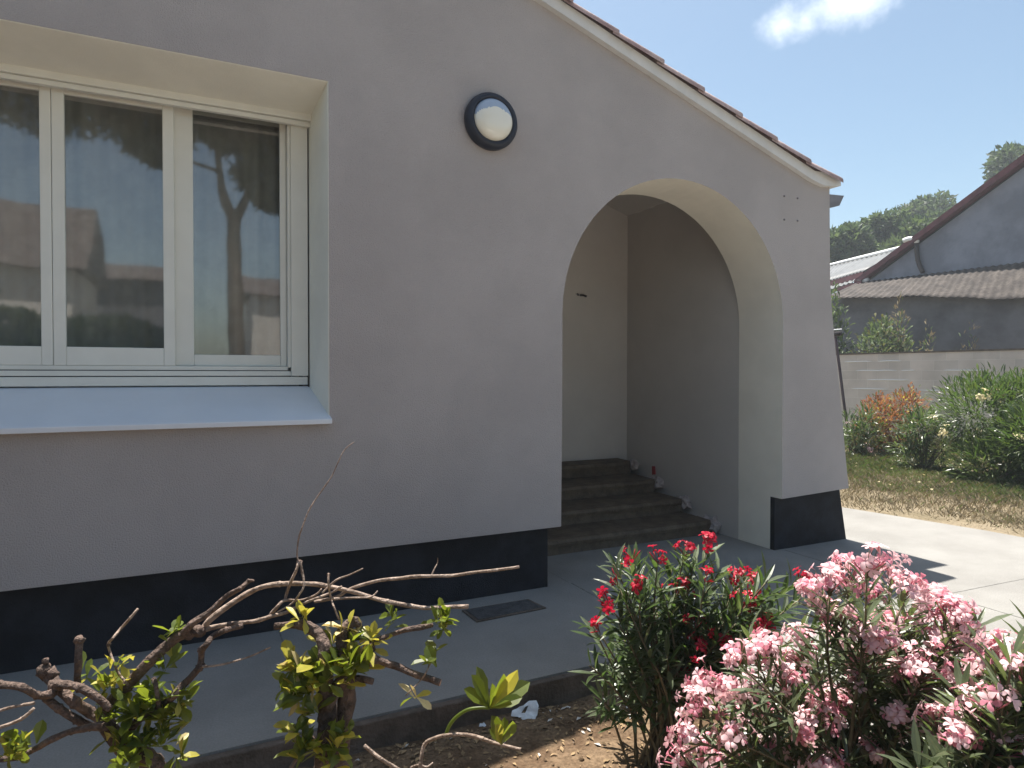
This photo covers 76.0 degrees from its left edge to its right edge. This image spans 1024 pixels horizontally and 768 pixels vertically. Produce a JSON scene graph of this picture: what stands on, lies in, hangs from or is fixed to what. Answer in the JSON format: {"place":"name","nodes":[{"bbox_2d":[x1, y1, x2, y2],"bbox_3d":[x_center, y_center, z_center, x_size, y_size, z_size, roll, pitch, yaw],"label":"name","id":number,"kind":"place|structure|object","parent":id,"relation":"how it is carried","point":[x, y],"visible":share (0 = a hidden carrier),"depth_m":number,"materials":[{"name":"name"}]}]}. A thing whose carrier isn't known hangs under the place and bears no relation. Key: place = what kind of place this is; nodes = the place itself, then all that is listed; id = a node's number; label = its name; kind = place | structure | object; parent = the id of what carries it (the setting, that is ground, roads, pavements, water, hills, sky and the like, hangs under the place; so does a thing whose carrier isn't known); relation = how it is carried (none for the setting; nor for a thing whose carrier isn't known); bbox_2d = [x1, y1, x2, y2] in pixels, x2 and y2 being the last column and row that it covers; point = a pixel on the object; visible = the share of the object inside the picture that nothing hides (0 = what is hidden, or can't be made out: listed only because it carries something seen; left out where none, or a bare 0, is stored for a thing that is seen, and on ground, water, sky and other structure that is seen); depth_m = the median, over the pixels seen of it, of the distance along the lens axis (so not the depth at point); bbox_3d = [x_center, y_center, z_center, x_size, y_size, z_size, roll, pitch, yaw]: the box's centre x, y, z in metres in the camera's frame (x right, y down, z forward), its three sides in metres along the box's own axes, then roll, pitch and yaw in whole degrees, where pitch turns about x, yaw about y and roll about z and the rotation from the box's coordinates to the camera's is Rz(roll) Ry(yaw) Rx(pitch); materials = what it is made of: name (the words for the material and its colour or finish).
{"place":"outdoors","nodes":[
{"label":"outdoors","id":0,"kind":"place"},
{"bbox_2d":[0,507,1023,767],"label":"concrete path","id":1,"kind":"structure","parent":0,"point":[232,707],"depth_m":3.43,"materials":[{"name":"grey concrete"}]},
{"bbox_2d":[0,0,848,673],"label":"house","id":2,"kind":"structure","parent":1,"relation":"on","point":[264,264],"depth_m":3.85,"materials":[{"name":"beige paint"}]},
{"bbox_2d":[0,19,331,433],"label":"window","id":3,"kind":"structure","parent":2,"relation":"in","point":[164,215],"depth_m":3.70,"materials":[{"name":"white paint"}]},
{"bbox_2d":[464,92,516,150],"bbox_3d":[-0.114,-1.586,3.936,0.340,0.340,0.112,0,1,-26],"label":"wall lamp","id":4,"kind":"object","parent":2,"relation":"attached to","point":[490,120],"visible":1,"depth_m":3.90,"materials":[{"name":"white glass"}]},
{"bbox_2d":[652,466,655,474],"bbox_3d":[1.408,0.859,6.501,0.010,0.090,0.055,0,1,-26],"label":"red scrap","id":5,"kind":"object","parent":2,"relation":"attached to","point":[653,471],"visible":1,"depth_m":6.50,"materials":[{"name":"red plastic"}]},
{"bbox_2d":[462,599,545,621],"bbox_3d":[-0.040,1.330,3.861,0.470,0.011,0.205,0,1,-26],"label":"manhole cover","id":6,"kind":"object","parent":1,"relation":"on","point":[486,613],"visible":1,"depth_m":3.84,"materials":[{"name":"metal"}]},
{"bbox_2d":[278,550,1023,726],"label":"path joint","id":7,"kind":"object","parent":1,"relation":"on","point":[785,625],"visible":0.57,"depth_m":4.19,"materials":[{"name":"grey concrete"}]},
{"bbox_2d":[294,677,788,767],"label":"flower bed soil","id":8,"kind":"structure","parent":0,"point":[534,733],"depth_m":2.67,"materials":[{"name":"brown soil"}]},
{"bbox_2d":[0,442,519,767],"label":"pruned shrub","id":9,"kind":"object","parent":8,"relation":"on","point":[126,742],"visible":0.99,"depth_m":1.52,"materials":[{"name":"brown plant"}]},
{"bbox_2d":[272,597,458,767],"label":"pruned shrub","id":10,"kind":"object","parent":8,"relation":"on","point":[346,659],"visible":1,"depth_m":1.50,"materials":[{"name":"green plant"}]},
{"bbox_2d":[363,744,432,767],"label":"dead stick","id":11,"kind":"object","parent":8,"relation":"on","point":[376,755],"visible":0.94,"depth_m":1.90,"materials":[{"name":"wood"}]},
{"bbox_2d":[418,666,529,767],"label":"arching sprout","id":12,"kind":"object","parent":8,"relation":"on","point":[510,690],"visible":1,"depth_m":1.73,"materials":[{"name":"green plant"}]},
{"bbox_2d":[511,700,538,719],"bbox_3d":[0.064,1.440,2.868,0.126,0.072,0.080,0,1,-26],"label":"plastic scrap","id":13,"kind":"object","parent":8,"relation":"on","point":[531,710],"visible":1,"depth_m":2.88,"materials":[{"name":"white plastic"}]},
{"bbox_2d":[392,698,709,767],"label":"soil clods","id":14,"kind":"object","parent":8,"relation":"on","point":[581,758],"visible":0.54,"depth_m":2.62,"materials":[{"name":"brown soil"}]},
{"bbox_2d":[356,690,748,767],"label":"leaf litter","id":15,"kind":"object","parent":8,"relation":"on","point":[476,740],"visible":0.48,"depth_m":2.69,"materials":[{"name":"plant"}]},
{"bbox_2d":[567,531,823,767],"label":"red oleander","id":16,"kind":"object","parent":8,"relation":"on","point":[708,633],"visible":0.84,"depth_m":2.43,"materials":[{"name":"green plant"}]},
{"bbox_2d":[656,541,1011,767],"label":"pink oleander","id":17,"kind":"object","parent":8,"relation":"on","point":[878,656],"visible":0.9,"depth_m":1.91,"materials":[{"name":"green plant"}]},
{"bbox_2d":[875,599,1023,767],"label":"pink oleander","id":18,"kind":"object","parent":8,"relation":"on","point":[983,727],"visible":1,"depth_m":1.56,"materials":[{"name":"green plant"}]},
{"bbox_2d":[573,0,1023,282],"label":"sky","id":19,"kind":"structure","parent":0,"point":[899,100],"materials":[{"name":"blue"}]},
{"bbox_2d":[831,154,1023,353],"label":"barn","id":20,"kind":"structure","parent":0,"point":[950,273],"depth_m":17.58,"materials":[{"name":"grey paint"}]},
{"bbox_2d":[840,431,1023,536],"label":"lawn","id":21,"kind":"structure","parent":0,"point":[962,522],"depth_m":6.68,"materials":[{"name":"plant"}]},
{"bbox_2d":[834,329,851,451],"bbox_3d":[5.787,0.140,11.597,0.488,2.237,0.090,0,1,0],"label":"leaning pole","id":22,"kind":"object","parent":21,"relation":"on","point":[837,333],"visible":0.73,"depth_m":11.58,"materials":[{"name":"black metal"}]},
{"bbox_2d":[831,280,855,353],"bbox_3d":[8.558,-0.815,17.352,1.073,4.011,1.064,0,1,-26],"label":"leafy shrub","id":23,"kind":"object","parent":21,"relation":"on","point":[839,325],"visible":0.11,"depth_m":17.21,"materials":[{"name":"green plant"}]},
{"bbox_2d":[830,221,879,291],"bbox_3d":[17.221,-3.828,34.082,3.254,9.438,3.441,0,1,-3],"label":"broadleaf tree","id":24,"kind":"object","parent":21,"relation":"on","point":[849,239],"visible":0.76,"depth_m":32.81,"materials":[{"name":"green plant"}]},
{"bbox_2d":[830,246,898,291],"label":"sheet roof shed","id":25,"kind":"structure","parent":21,"relation":"on","point":[846,272],"depth_m":23.53,"materials":[{"name":"grey metal"}]},
{"bbox_2d":[842,400,890,456],"bbox_3d":[6.013,0.802,11.298,1.082,1.042,1.005,0,1,-26],"label":"pink tipped oleander","id":26,"kind":"object","parent":21,"relation":"on","point":[864,433],"visible":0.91,"depth_m":11.17,"materials":[{"name":"green plant"}]},
{"bbox_2d":[852,205,910,271],"bbox_3d":[20.313,-4.448,35.836,3.733,10.615,4.554,0,1,-26],"label":"broadleaf tree","id":27,"kind":"object","parent":21,"relation":"on","point":[883,227],"visible":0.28,"depth_m":35.25,"materials":[{"name":"green plant"}]},
{"bbox_2d":[847,312,921,353],"bbox_3d":[9.486,-0.321,16.982,2.043,3.106,2.017,0,1,-26],"label":"yellow green shrub","id":28,"kind":"object","parent":21,"relation":"on","point":[877,337],"visible":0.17,"depth_m":16.78,"materials":[{"name":"green plant"}]},
{"bbox_2d":[850,382,932,452],"bbox_3d":[6.806,0.627,11.702,1.631,1.348,1.152,0,1,-26],"label":"rust shrub","id":29,"kind":"object","parent":21,"relation":"on","point":[883,403],"visible":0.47,"depth_m":11.58,"materials":[{"name":"orange plant"}]},
{"bbox_2d":[890,291,910,351],"bbox_3d":[9.854,-0.579,16.578,0.651,3.553,0.640,0,1,10],"label":"dry weed","id":30,"kind":"object","parent":21,"relation":"on","point":[899,313],"visible":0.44,"depth_m":16.60,"materials":[{"name":"plant"}]},
{"bbox_2d":[875,213,933,251],"bbox_3d":[19.712,-3.614,31.974,3.457,9.078,3.733,0,1,-26],"label":"broadleaf tree","id":31,"kind":"object","parent":21,"relation":"on","point":[914,225],"visible":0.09,"depth_m":31.18,"materials":[{"name":"green plant"}]},
{"bbox_2d":[886,402,960,469],"bbox_3d":[6.111,0.826,9.661,1.104,1.139,0.852,1,1,36],"label":"white oleander","id":32,"kind":"object","parent":21,"relation":"on","point":[926,440],"visible":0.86,"depth_m":9.61,"materials":[{"name":"green plant"}]},
{"bbox_2d":[918,321,934,350],"bbox_3d":[10.541,-0.230,16.609,0.660,2.854,0.567,0,1,-4],"label":"dry weed","id":33,"kind":"object","parent":21,"relation":"on","point":[931,333],"visible":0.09,"depth_m":16.59,"materials":[{"name":"plant"}]},
{"bbox_2d":[836,348,1023,441],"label":"block wall","id":34,"kind":"structure","parent":21,"relation":"on","point":[864,375],"depth_m":14.02,"materials":[{"name":"concrete"}]},
{"bbox_2d":[924,206,952,219],"bbox_3d":[25.575,-4.739,37.929,3.356,11.108,3.436,0,1,-2],"label":"broadleaf tree","id":35,"kind":"object","parent":21,"relation":"on","point":[932,214],"visible":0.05,"depth_m":37.64,"materials":[{"name":"green plant"}]},
{"bbox_2d":[959,320,978,349],"bbox_3d":[11.589,-0.232,16.631,0.648,2.826,0.629,-1,1,-41],"label":"dry weed","id":36,"kind":"object","parent":21,"relation":"on","point":[973,346],"visible":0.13,"depth_m":16.61,"materials":[{"name":"plant"}]},
{"bbox_2d":[922,361,1023,484],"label":"cream oleander","id":37,"kind":"object","parent":21,"relation":"on","point":[999,440],"visible":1,"depth_m":8.70,"materials":[{"name":"green plant"}]},
{"label":"ground","id":38,"kind":"structure","parent":0,"visible":0},
{"bbox_2d":[171,655,866,767],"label":"path kerb","id":39,"kind":"structure","parent":38,"relation":"on","point":[414,724],"depth_m":2.71,"materials":[{"name":"concrete"}]},
{"bbox_2d":[897,188,957,217],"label":"broadleaf tree","id":40,"kind":"object","parent":38,"relation":"on","point":[920,204],"visible":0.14,"depth_m":42.98,"materials":[{"name":"green plant"}]},
{"bbox_2d":[980,141,1023,182],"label":"broadleaf tree","id":41,"kind":"object","parent":38,"relation":"on","point":[1006,155],"visible":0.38,"depth_m":39.35,"materials":[{"name":"green plant"}]}
]}

